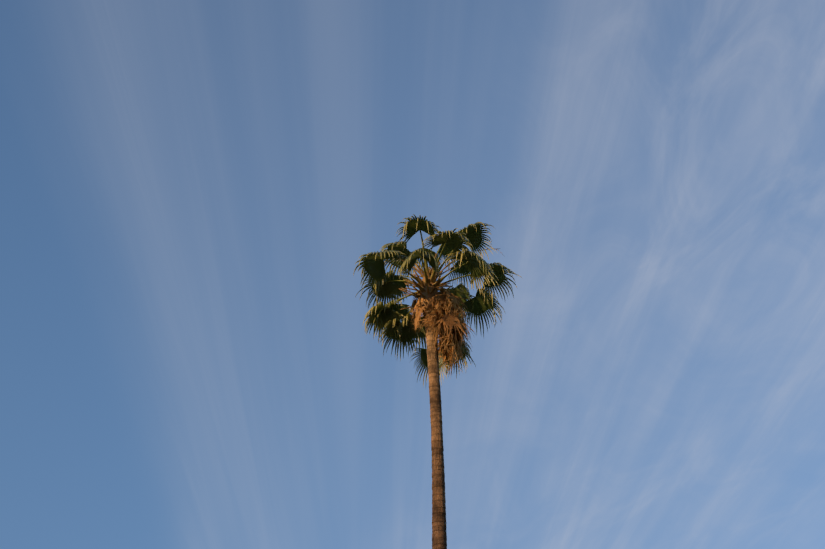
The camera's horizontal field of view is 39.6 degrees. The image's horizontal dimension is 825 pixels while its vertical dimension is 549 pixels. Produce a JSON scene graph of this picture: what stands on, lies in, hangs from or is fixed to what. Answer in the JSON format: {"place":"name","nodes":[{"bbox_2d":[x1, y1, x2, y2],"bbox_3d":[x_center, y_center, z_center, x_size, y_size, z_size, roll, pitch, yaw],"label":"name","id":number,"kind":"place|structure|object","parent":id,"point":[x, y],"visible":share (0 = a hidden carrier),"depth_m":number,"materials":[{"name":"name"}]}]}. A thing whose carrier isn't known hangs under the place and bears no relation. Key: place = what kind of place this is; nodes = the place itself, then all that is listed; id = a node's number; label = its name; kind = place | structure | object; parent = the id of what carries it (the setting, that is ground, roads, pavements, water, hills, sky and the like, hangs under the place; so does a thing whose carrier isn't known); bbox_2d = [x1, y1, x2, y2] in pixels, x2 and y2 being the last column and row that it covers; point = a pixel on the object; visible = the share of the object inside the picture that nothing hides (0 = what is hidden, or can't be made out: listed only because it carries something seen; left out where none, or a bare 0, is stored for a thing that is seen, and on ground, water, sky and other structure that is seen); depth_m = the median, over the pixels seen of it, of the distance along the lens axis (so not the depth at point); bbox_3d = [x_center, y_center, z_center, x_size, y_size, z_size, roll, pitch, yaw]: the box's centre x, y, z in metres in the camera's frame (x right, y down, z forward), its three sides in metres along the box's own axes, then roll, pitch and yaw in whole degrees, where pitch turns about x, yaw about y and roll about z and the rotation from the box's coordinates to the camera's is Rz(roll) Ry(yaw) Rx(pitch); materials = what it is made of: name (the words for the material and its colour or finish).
{"place":"outdoors","nodes":[
{"label":"outdoors","id":0,"kind":"place"},
{"bbox_2d":[0,0,824,548],"label":"sky","id":1,"kind":"structure","parent":0,"point":[192,192],"materials":[{"name":"blue"}]},
{"bbox_2d":[353,214,522,548],"bbox_3d":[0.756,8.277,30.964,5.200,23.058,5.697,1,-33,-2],"label":"palm tree","id":2,"kind":"object","parent":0,"point":[443,315],"visible":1,"depth_m":35.48,"materials":[{"name":"green plant"}]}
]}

